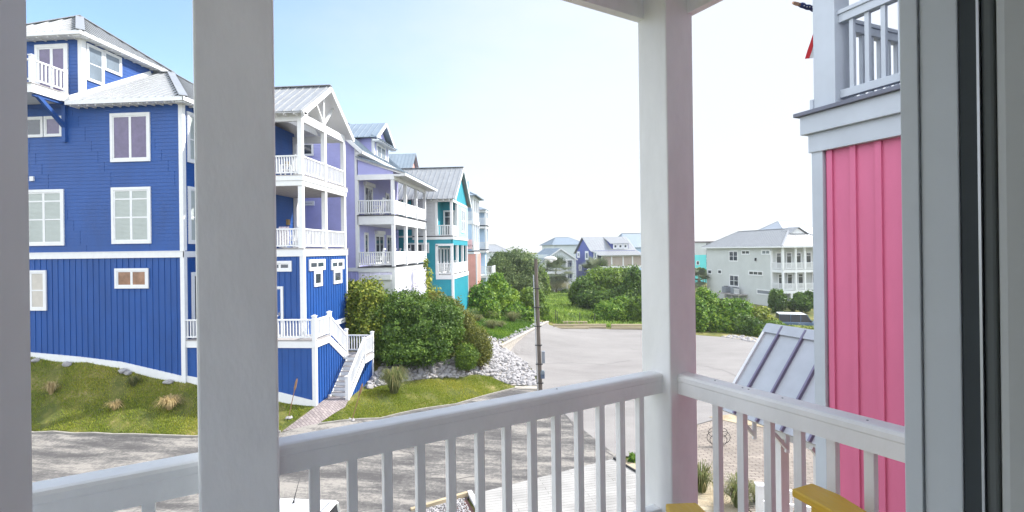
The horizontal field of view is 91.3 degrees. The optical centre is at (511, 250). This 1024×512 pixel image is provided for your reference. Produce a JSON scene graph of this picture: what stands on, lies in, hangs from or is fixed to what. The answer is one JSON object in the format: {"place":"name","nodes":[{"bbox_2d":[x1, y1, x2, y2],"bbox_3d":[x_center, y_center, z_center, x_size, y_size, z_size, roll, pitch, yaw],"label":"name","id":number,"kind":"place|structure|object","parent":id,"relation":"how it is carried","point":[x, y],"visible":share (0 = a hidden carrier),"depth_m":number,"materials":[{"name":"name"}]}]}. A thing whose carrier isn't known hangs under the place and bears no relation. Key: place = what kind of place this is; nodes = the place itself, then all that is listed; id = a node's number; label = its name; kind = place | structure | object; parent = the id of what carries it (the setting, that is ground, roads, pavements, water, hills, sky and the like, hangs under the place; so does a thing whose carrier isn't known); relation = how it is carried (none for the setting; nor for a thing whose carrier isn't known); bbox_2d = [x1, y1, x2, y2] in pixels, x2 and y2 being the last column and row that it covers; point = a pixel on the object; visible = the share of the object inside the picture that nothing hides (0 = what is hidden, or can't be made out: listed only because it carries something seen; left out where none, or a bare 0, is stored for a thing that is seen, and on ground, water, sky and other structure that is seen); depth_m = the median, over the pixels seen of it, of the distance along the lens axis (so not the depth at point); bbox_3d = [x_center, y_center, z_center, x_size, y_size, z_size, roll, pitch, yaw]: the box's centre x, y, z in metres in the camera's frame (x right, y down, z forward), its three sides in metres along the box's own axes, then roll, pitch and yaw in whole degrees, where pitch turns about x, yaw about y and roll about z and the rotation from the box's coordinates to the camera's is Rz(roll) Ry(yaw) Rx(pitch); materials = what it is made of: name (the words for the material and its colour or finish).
{"place":"outdoors","nodes":[
{"label":"outdoors","id":0,"kind":"place"},
{"bbox_2d":[282,396,347,431],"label":"path","id":1,"kind":"structure","parent":0,"point":[324,409],"depth_m":22.53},
{"bbox_2d":[32,389,615,511],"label":"road","id":2,"kind":"structure","parent":0,"point":[55,455],"depth_m":18.70,"materials":[{"name":"asphalt"}]},
{"bbox_2d":[32,385,536,437],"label":"kerb","id":3,"kind":"structure","parent":2,"relation":"on","point":[155,435],"depth_m":20.67,"materials":[{"name":"concrete"}]},
{"bbox_2d":[280,479,340,511],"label":"parked car","id":4,"kind":"object","parent":2,"relation":"on","point":[293,505],"visible":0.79,"depth_m":12.03,"materials":[{"name":"white paint"}]},
{"bbox_2d":[533,256,556,390],"bbox_3d":[1.677,4.288,24.870,1.218,7.986,0.568,-1,0,5],"label":"street lamp","id":5,"kind":"object","parent":2,"relation":"on","point":[540,372],"visible":0.91,"depth_m":25.01,"materials":[{"name":"grey metal"}]},
{"bbox_2d":[31,253,813,511],"bbox_3d":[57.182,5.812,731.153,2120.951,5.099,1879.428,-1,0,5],"label":"ground","id":6,"kind":"structure","parent":0,"point":[53,408],"depth_m":22.56,"materials":[{"name":"green plant"}]},
{"bbox_2d":[40,381,62,394],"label":"grass tuft","id":7,"kind":"object","parent":6,"relation":"on","point":[50,387],"visible":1,"depth_m":22.28,"materials":[{"name":"plant"}]},
{"bbox_2d":[105,398,125,409],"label":"grass tuft","id":8,"kind":"object","parent":6,"relation":"on","point":[114,406],"visible":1,"depth_m":21.74,"materials":[{"name":"plant"}]},
{"bbox_2d":[121,374,144,386],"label":"grass tuft","id":9,"kind":"object","parent":6,"relation":"on","point":[133,381],"visible":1,"depth_m":22.82,"materials":[{"name":"plant"}]},
{"bbox_2d":[152,393,185,409],"bbox_3d":[-15.077,6.683,22.049,1.398,0.636,1.455,-1,0,5],"label":"grass tuft","id":10,"kind":"object","parent":6,"relation":"on","point":[170,402],"visible":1,"depth_m":21.92,"materials":[{"name":"plant"}]},
{"bbox_2d":[31,356,311,434],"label":"lawn grass","id":11,"kind":"structure","parent":6,"relation":"on","point":[107,401],"depth_m":22.18,"materials":[{"name":"plant"}]},
{"bbox_2d":[26,15,373,406],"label":"blue house","id":12,"kind":"structure","parent":6,"relation":"on","point":[111,193],"depth_m":23.77,"materials":[{"name":"paint"}]},
{"bbox_2d":[28,116,43,137],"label":"window","id":13,"kind":"structure","parent":12,"relation":"in","point":[35,124],"depth_m":23.89,"materials":[{"name":"white paint"}]},
{"bbox_2d":[29,270,46,310],"bbox_3d":[-22.981,1.920,23.930,1.601,1.920,0.065,-1,0,5],"label":"window","id":14,"kind":"structure","parent":12,"relation":"in","point":[38,278],"depth_m":23.89,"materials":[{"name":"white paint"}]},
{"bbox_2d":[28,189,64,245],"bbox_3d":[-22.310,-1.554,23.871,2.081,2.678,0.065,-1,0,5],"label":"window","id":15,"kind":"structure","parent":12,"relation":"in","point":[46,206],"depth_m":23.86,"materials":[{"name":"glass"}]},
{"bbox_2d":[34,43,68,93],"bbox_3d":[-22.199,-8.684,24.150,1.720,2.500,0.077,-1,0,5],"label":"french door","id":16,"kind":"structure","parent":12,"relation":"in","point":[56,55],"depth_m":24.14,"materials":[{"name":"white paint"}]},
{"bbox_2d":[43,116,61,136],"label":"window","id":17,"kind":"structure","parent":12,"relation":"in","point":[52,128],"depth_m":23.82,"materials":[{"name":"white paint"}]},
{"bbox_2d":[86,43,104,85],"bbox_3d":[-20.566,-9.155,24.734,0.065,1.800,0.950,-1,0,5],"label":"window","id":18,"kind":"structure","parent":12,"relation":"in","point":[95,72],"depth_m":24.73,"materials":[{"name":"glass"}]},
{"bbox_2d":[104,50,121,76],"bbox_3d":[-20.492,-9.586,25.710,0.065,1.000,1.050,-1,0,5],"label":"window","id":19,"kind":"structure","parent":12,"relation":"in","point":[113,63],"depth_m":25.71,"materials":[{"name":"white paint"}]},
{"bbox_2d":[109,112,150,161],"bbox_3d":[-17.917,-5.303,23.506,1.998,2.290,0.065,-1,0,5],"label":"window","id":20,"kind":"structure","parent":12,"relation":"in","point":[130,134],"depth_m":23.50,"materials":[{"name":"glass"}]},
{"bbox_2d":[111,187,151,243],"bbox_3d":[-17.869,-1.636,23.506,1.977,2.656,0.065,-1,0,5],"label":"window","id":21,"kind":"structure","parent":12,"relation":"in","point":[131,215],"depth_m":23.50,"materials":[{"name":"glass"}]},
{"bbox_2d":[114,268,148,288],"bbox_3d":[-17.850,1.319,23.507,1.689,0.943,0.065,-1,0,5],"label":"window","id":22,"kind":"structure","parent":12,"relation":"in","point":[124,278],"depth_m":23.49,"materials":[{"name":"white paint"}]},
{"bbox_2d":[186,111,193,162],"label":"window","id":23,"kind":"structure","parent":12,"relation":"in","point":[190,116],"depth_m":23.79,"materials":[{"name":"white paint"}]},
{"bbox_2d":[187,186,194,243],"bbox_3d":[-15.197,-1.664,24.305,0.065,2.720,1.400,-1,0,5],"label":"window","id":24,"kind":"structure","parent":12,"relation":"in","point":[191,190],"depth_m":23.79,"materials":[{"name":"glass"}]},
{"bbox_2d":[191,272,195,335],"bbox_3d":[-15.144,2.646,24.275,0.065,3.200,1.000,-1,0,5],"label":"door","id":25,"kind":"structure","parent":12,"relation":"in","point":[193,274],"depth_m":23.84,"materials":[{"name":"white paint"}]},
{"bbox_2d":[277,286,283,335],"bbox_3d":[-11.570,2.974,24.181,1.100,2.450,0.096,-1,0,5],"label":"door","id":26,"kind":"structure","parent":12,"relation":"in","point":[280,293],"depth_m":24.16,"materials":[{"name":"white paint"}]},
{"bbox_2d":[277,261,291,271],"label":"window","id":27,"kind":"structure","parent":12,"relation":"in","point":[282,266],"depth_m":24.13,"materials":[{"name":"white paint"}]},
{"bbox_2d":[308,259,325,270],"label":"window","id":28,"kind":"structure","parent":12,"relation":"in","point":[314,264],"depth_m":25.43,"materials":[{"name":"white paint"}]},
{"bbox_2d":[314,270,322,286],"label":"window","id":29,"kind":"structure","parent":12,"relation":"in","point":[318,275],"depth_m":25.61,"materials":[{"name":"white paint"}]},
{"bbox_2d":[331,259,343,269],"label":"window","id":30,"kind":"structure","parent":12,"relation":"in","point":[336,264],"depth_m":27.81,"materials":[{"name":"white paint"}]},
{"bbox_2d":[333,269,341,283],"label":"window","id":31,"kind":"structure","parent":12,"relation":"in","point":[337,274],"depth_m":27.85,"materials":[{"name":"white paint"}]},
{"bbox_2d":[344,275,388,351],"bbox_3d":[-8.743,3.883,29.666,3.547,4.917,3.674,-1,0,5],"label":"shrub","id":32,"kind":"object","parent":6,"relation":"on","point":[361,299],"visible":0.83,"depth_m":28.79,"materials":[{"name":"green plant"}]},
{"bbox_2d":[304,122,436,297],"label":"lavender house","id":33,"kind":"structure","parent":6,"relation":"on","point":[375,174],"depth_m":32.17,"materials":[{"name":"paint"}]},
{"bbox_2d":[304,144,313,155],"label":"window","id":34,"kind":"structure","parent":33,"relation":"in","point":[308,148],"depth_m":32.13,"materials":[{"name":"white paint"}]},
{"bbox_2d":[364,232,368,255],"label":"window","id":35,"kind":"structure","parent":33,"relation":"in","point":[366,235],"depth_m":33.25,"materials":[{"name":"glass"}]},
{"bbox_2d":[364,185,372,214],"bbox_3d":[-9.654,-3.286,33.751,0.065,2.100,1.500,-1,0,5],"label":"door","id":36,"kind":"structure","parent":33,"relation":"in","point":[368,191],"depth_m":33.66,"materials":[{"name":"white paint"}]},
{"bbox_2d":[375,234,383,263],"bbox_3d":[-9.445,-0.053,35.794,0.065,2.150,1.800,-1,0,5],"label":"door","id":37,"kind":"structure","parent":33,"relation":"in","point":[379,239],"depth_m":35.73,"materials":[{"name":"white paint"}]},
{"bbox_2d":[376,142,385,159],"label":"window","id":38,"kind":"structure","parent":33,"relation":"in","point":[380,150],"depth_m":35.83,"materials":[{"name":"white paint"}]},
{"bbox_2d":[386,235,391,262],"bbox_3d":[-9.260,-0.056,38.037,0.065,2.150,1.500,-1,0,5],"label":"door","id":39,"kind":"structure","parent":33,"relation":"in","point":[388,237],"depth_m":37.70,"materials":[{"name":"white paint"}]},
{"bbox_2d":[376,364,412,393],"bbox_3d":[-5.980,6.590,25.512,2.071,1.422,2.039,-1,0,5],"label":"grass tuft","id":40,"kind":"object","parent":6,"relation":"on","point":[394,377],"visible":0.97,"depth_m":25.22,"materials":[{"name":"plant"}]},
{"bbox_2d":[324,375,510,421],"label":"lawn grass","id":41,"kind":"structure","parent":6,"relation":"on","point":[415,389],"depth_m":25.71,"materials":[{"name":"plant"}]},
{"bbox_2d":[372,286,468,369],"bbox_3d":[-5.760,4.758,29.622,6.270,5.374,5.375,-1,0,5],"label":"shrub","id":42,"kind":"object","parent":6,"relation":"on","point":[422,330],"visible":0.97,"depth_m":28.68,"materials":[{"name":"green plant"}]},
{"bbox_2d":[422,256,441,295],"bbox_3d":[-5.703,3.215,35.961,1.428,5.571,1.661,-1,0,5],"label":"sapling","id":43,"kind":"object","parent":6,"relation":"on","point":[429,279],"visible":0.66,"depth_m":35.85,"materials":[{"name":"green plant"}]},
{"bbox_2d":[398,166,471,312],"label":"teal house","id":44,"kind":"structure","parent":6,"relation":"on","point":[448,202],"depth_m":41.89,"materials":[{"name":"paint"}]},
{"bbox_2d":[408,243,428,252],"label":"window","id":45,"kind":"structure","parent":44,"relation":"in","point":[410,245],"depth_m":40.72,"materials":[{"name":"glass"}]},
{"bbox_2d":[443,210,454,236],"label":"door","id":46,"kind":"structure","parent":44,"relation":"in","point":[446,213],"depth_m":42.70,"materials":[{"name":"white paint"}]},
{"bbox_2d":[461,208,465,232],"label":"window","id":47,"kind":"structure","parent":44,"relation":"in","point":[463,228],"depth_m":45.21,"materials":[{"name":"white paint"}]},
{"bbox_2d":[389,153,483,291],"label":"coral house","id":48,"kind":"structure","parent":6,"relation":"on","point":[403,160],"depth_m":56.59,"materials":[{"name":"paint"}]},
{"bbox_2d":[410,490,474,511],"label":"planter bed","id":49,"kind":"object","parent":6,"relation":"on","point":[469,493],"visible":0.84,"depth_m":15.65,"materials":[{"name":"white paint"}]},
{"bbox_2d":[426,498,470,511],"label":"pebbles","id":50,"kind":"object","parent":49,"relation":"on","point":[459,505],"visible":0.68,"depth_m":15.28,"materials":[{"name":"stone"}]},
{"bbox_2d":[419,290,479,343],"bbox_3d":[-4.320,4.540,32.097,4.270,3.904,3.027,-1,0,5],"label":"shrub","id":51,"kind":"object","parent":6,"relation":"on","point":[469,318],"visible":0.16,"depth_m":32.01,"materials":[{"name":"green plant"}]},
{"bbox_2d":[453,342,480,372],"bbox_3d":[-2.591,6.270,29.158,1.560,1.990,1.597,-1,0,25],"label":"shrub","id":52,"kind":"object","parent":6,"relation":"on","point":[466,359],"visible":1,"depth_m":28.79,"materials":[{"name":"green plant"}]},
{"bbox_2d":[461,322,493,369],"bbox_3d":[-2.051,5.797,30.299,2.015,2.901,2.178,-1,0,37],"label":"shrub","id":53,"kind":"object","parent":6,"relation":"on","point":[478,339],"visible":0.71,"depth_m":29.83,"materials":[{"name":"green plant"}]},
{"bbox_2d":[467,279,502,318],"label":"vine mound","id":54,"kind":"object","parent":6,"relation":"on","point":[481,296],"visible":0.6,"depth_m":47.22,"materials":[{"name":"green plant"}]},
{"bbox_2d":[479,207,494,284],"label":"pale blue house","id":55,"kind":"structure","parent":6,"relation":"on","point":[483,236],"depth_m":68.53,"materials":[{"name":"paint"}]},
{"bbox_2d":[486,244,506,280],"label":"white porch house","id":56,"kind":"structure","parent":6,"relation":"on","point":[493,248],"depth_m":122.99,"materials":[{"name":"grey"}]},
{"bbox_2d":[485,272,524,316],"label":"vine mound","id":57,"kind":"object","parent":6,"relation":"on","point":[507,295],"visible":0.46,"depth_m":50.89,"materials":[{"name":"green plant"}]},
{"bbox_2d":[475,316,534,338],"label":"bank grass","id":58,"kind":"structure","parent":6,"relation":"on","point":[508,329],"depth_m":43.56,"materials":[{"name":"green plant"}]},
{"bbox_2d":[0,0,1023,511],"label":"balcony","id":59,"kind":"structure","parent":6,"relation":"on","point":[954,442],"depth_m":1.56,"materials":[{"name":"paint"}]},
{"bbox_2d":[666,484,865,511],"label":"adirondack chair","id":60,"kind":"object","parent":59,"relation":"on","point":[816,498],"visible":1,"depth_m":1.77,"materials":[{"name":"yellow paint"}]},
{"bbox_2d":[486,246,546,292],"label":"broadleaf tree","id":61,"kind":"object","parent":6,"relation":"on","point":[516,267],"visible":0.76,"depth_m":75.91,"materials":[{"name":"green plant"}]},
{"bbox_2d":[499,321,548,350],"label":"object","id":62,"kind":"structure","parent":6,"relation":"on","point":[509,344],"depth_m":39.80,"materials":[{"name":"concrete"}]},
{"bbox_2d":[512,305,542,321],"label":"vine mound","id":63,"kind":"object","parent":6,"relation":"on","point":[528,313],"visible":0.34,"depth_m":49.66,"materials":[{"name":"green plant"}]},
{"bbox_2d":[517,286,549,318],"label":"vine mound","id":64,"kind":"object","parent":6,"relation":"on","point":[527,296],"visible":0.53,"depth_m":53.74,"materials":[{"name":"green plant"}]},
{"bbox_2d":[539,269,550,295],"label":"broadleaf tree","id":65,"kind":"object","parent":6,"relation":"on","point":[546,282],"visible":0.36,"depth_m":80.99,"materials":[{"name":"green plant"}]},
{"bbox_2d":[468,459,635,511],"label":"boardwalk","id":66,"kind":"structure","parent":6,"relation":"on","point":[493,500],"depth_m":16.24,"materials":[{"name":"white wood"}]},
{"bbox_2d":[532,248,577,291],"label":"white gable house","id":67,"kind":"structure","parent":6,"relation":"on","point":[546,252],"depth_m":105.17,"materials":[{"name":"grey"}]},
{"bbox_2d":[543,253,574,292],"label":"palm tree","id":68,"kind":"object","parent":6,"relation":"on","point":[557,264],"visible":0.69,"depth_m":90.72,"materials":[{"name":"green plant"}]},
{"bbox_2d":[540,237,578,280],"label":"grey roof house","id":69,"kind":"structure","parent":6,"relation":"on","point":[568,245],"depth_m":136.38,"materials":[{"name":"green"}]},
{"bbox_2d":[365,322,757,386],"bbox_3d":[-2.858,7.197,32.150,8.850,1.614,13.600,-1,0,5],"label":"stone bed","id":70,"kind":"object","parent":6,"relation":"on","point":[460,375],"visible":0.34,"depth_m":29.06,"materials":[{"name":"stone"}]},
{"bbox_2d":[567,274,600,309],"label":"shrub","id":71,"kind":"object","parent":6,"relation":"on","point":[581,289],"visible":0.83,"depth_m":62.63,"materials":[{"name":"green plant"}]},
{"bbox_2d":[540,291,641,326],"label":"field weeds","id":72,"kind":"object","parent":6,"relation":"on","point":[558,302],"visible":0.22,"depth_m":56.29,"materials":[{"name":"plant"}]},
{"bbox_2d":[578,255,608,275],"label":"palm tree","id":73,"kind":"object","parent":6,"relation":"on","point":[592,263],"visible":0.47,"depth_m":83.48,"materials":[{"name":"green plant"}]},
{"bbox_2d":[582,263,630,291],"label":"shrub","id":74,"kind":"object","parent":6,"relation":"on","point":[605,278],"visible":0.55,"depth_m":64.41,"materials":[{"name":"green plant"}]},
{"bbox_2d":[573,236,640,278],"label":"violet house","id":75,"kind":"structure","parent":6,"relation":"on","point":[619,252],"depth_m":102.31,"materials":[{"name":"blue paint"}]},
{"bbox_2d":[588,295,631,320],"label":"shrub","id":76,"kind":"object","parent":6,"relation":"on","point":[613,308],"visible":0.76,"depth_m":54.37,"materials":[{"name":"green plant"}]},
{"bbox_2d":[584,263,641,308],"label":"shrub","id":77,"kind":"object","parent":6,"relation":"on","point":[630,287],"visible":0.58,"depth_m":59.92,"materials":[{"name":"green plant"}]},
{"bbox_2d":[618,233,640,269],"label":"blue gable house","id":78,"kind":"structure","parent":6,"relation":"on","point":[634,239],"depth_m":125.16,"materials":[{"name":"paint"}]},
{"bbox_2d":[624,295,641,321],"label":"shrub","id":79,"kind":"object","parent":6,"relation":"on","point":[633,306],"visible":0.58,"depth_m":53.40,"materials":[{"name":"green plant"}]},
{"bbox_2d":[511,324,754,455],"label":"parking lot","id":80,"kind":"structure","parent":6,"relation":"on","point":[571,355],"depth_m":36.54,"materials":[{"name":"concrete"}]},
{"bbox_2d":[573,326,605,328],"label":"landscape timber","id":81,"kind":"object","parent":80,"relation":"on","point":[597,327],"visible":0.89,"depth_m":50.18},
{"bbox_2d":[553,324,605,326],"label":"landscape timber","id":82,"kind":"object","parent":81,"relation":"on","point":[554,325],"visible":0.95,"depth_m":50.47,"materials":[{"name":"wood"}]},
{"bbox_2d":[711,414,762,426],"bbox_3d":[10.405,7.837,23.144,2.458,0.013,1.507,-1,0,18],"label":"gravel strip","id":83,"kind":"object","parent":80,"relation":"on","point":[730,417],"visible":0.25,"depth_m":23.23,"materials":[{"name":"gravel"}]},
{"bbox_2d":[626,459,749,511],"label":"sand bed","id":84,"kind":"object","parent":6,"relation":"on","point":[705,502],"visible":0.07,"depth_m":15.79,"materials":[{"name":"sand"}]},
{"bbox_2d":[754,482,810,511],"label":"garden railing","id":85,"kind":"object","parent":84,"relation":"on","point":[759,496],"visible":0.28,"depth_m":14.37,"materials":[{"name":"white paint"}]},
{"bbox_2d":[695,268,709,290],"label":"palm tree","id":86,"kind":"object","parent":6,"relation":"on","point":[698,274],"visible":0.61,"depth_m":87.18,"materials":[{"name":"green plant"}]},
{"bbox_2d":[697,459,712,493],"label":"grass tuft","id":87,"kind":"object","parent":6,"relation":"on","point":[704,474],"visible":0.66,"depth_m":16.30,"materials":[{"name":"plant"}]},
{"bbox_2d":[695,285,724,332],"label":"shrub","id":88,"kind":"object","parent":6,"relation":"on","point":[707,315],"visible":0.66,"depth_m":48.56,"materials":[{"name":"green plant"}]},
{"bbox_2d":[709,297,755,332],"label":"shrub","id":89,"kind":"object","parent":6,"relation":"on","point":[733,307],"visible":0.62,"depth_m":48.67,"materials":[{"name":"green plant"}]},
{"bbox_2d":[723,471,754,508],"bbox_3d":[6.975,7.473,15.430,1.590,0.986,1.514,-1,0,-26],"label":"grass tuft","id":90,"kind":"object","parent":6,"relation":"on","point":[733,486],"visible":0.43,"depth_m":15.34,"materials":[{"name":"plant"}]},
{"bbox_2d":[727,314,764,335],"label":"shrub","id":91,"kind":"object","parent":6,"relation":"on","point":[745,324],"visible":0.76,"depth_m":47.14,"materials":[{"name":"green plant"}]},
{"bbox_2d":[701,227,812,305],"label":"greige house","id":92,"kind":"structure","parent":6,"relation":"on","point":[756,266],"depth_m":74.98,"materials":[{"name":"paint"}]},
{"bbox_2d":[729,251,737,261],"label":"window","id":93,"kind":"structure","parent":92,"relation":"in","point":[733,255],"depth_m":80.57,"materials":[{"name":"glass"}]},
{"bbox_2d":[729,275,738,286],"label":"window","id":94,"kind":"structure","parent":92,"relation":"in","point":[733,279],"depth_m":80.41,"materials":[{"name":"white paint"}]},
{"bbox_2d":[786,252,791,268],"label":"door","id":95,"kind":"structure","parent":92,"relation":"in","point":[788,254],"depth_m":72.63,"materials":[{"name":"white paint"}]},
{"bbox_2d":[806,252,811,267],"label":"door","id":96,"kind":"structure","parent":92,"relation":"in","point":[808,254],"depth_m":73.31,"materials":[{"name":"white paint"}]},
{"bbox_2d":[750,306,778,321],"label":"shrub","id":97,"kind":"object","parent":6,"relation":"on","point":[762,313],"visible":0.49,"depth_m":49.97,"materials":[{"name":"green plant"}]},
{"bbox_2d":[752,320,786,336],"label":"shrub","id":98,"kind":"object","parent":6,"relation":"on","point":[757,330],"visible":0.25,"depth_m":46.00,"materials":[{"name":"green plant"}]},
{"bbox_2d":[767,288,788,312],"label":"shrub","id":99,"kind":"object","parent":6,"relation":"on","point":[777,301],"visible":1,"depth_m":65.49,"materials":[{"name":"green plant"}]},
{"bbox_2d":[759,221,812,233],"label":"tall grey house","id":100,"kind":"structure","parent":6,"relation":"on","point":[786,224],"depth_m":111.07,"materials":[{"name":"beige paint"}]},
{"bbox_2d":[775,312,813,325],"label":"parked car","id":101,"kind":"object","parent":6,"relation":"on","point":[794,318],"visible":0.27,"depth_m":51.40,"materials":[{"name":"blue metal"}]},
{"bbox_2d":[788,290,813,312],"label":"shrub","id":102,"kind":"object","parent":6,"relation":"on","point":[802,301],"visible":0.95,"depth_m":64.22,"materials":[{"name":"green plant"}]},
{"bbox_2d":[793,0,905,511],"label":"pink house","id":103,"kind":"structure","parent":6,"relation":"on","point":[854,144],"depth_m":4.28,"materials":[{"name":"paint"}]},
{"bbox_2d":[723,323,815,511],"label":"entry hood","id":104,"kind":"object","parent":103,"relation":"attached to","point":[779,360],"visible":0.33,"depth_m":8.61,"materials":[{"name":"metal"}]},
{"bbox_2d":[792,1,812,58],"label":"flag","id":105,"kind":"object","parent":103,"relation":"attached to","point":[809,53],"visible":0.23,"depth_m":4.99,"materials":[{"name":"red fabric"}]},
{"bbox_2d":[26,0,897,252],"label":"sky","id":106,"kind":"structure","parent":0,"point":[537,101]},
{"bbox_2d":[695,241,713,282],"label":"turquoise building","id":107,"kind":"structure","parent":0,"point":[700,257],"depth_m":128.32,"materials":[{"name":"paint"}]},
{"bbox_2d":[697,420,812,511],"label":"driveway","id":108,"kind":"structure","parent":0,"point":[755,458],"depth_m":19.21,"materials":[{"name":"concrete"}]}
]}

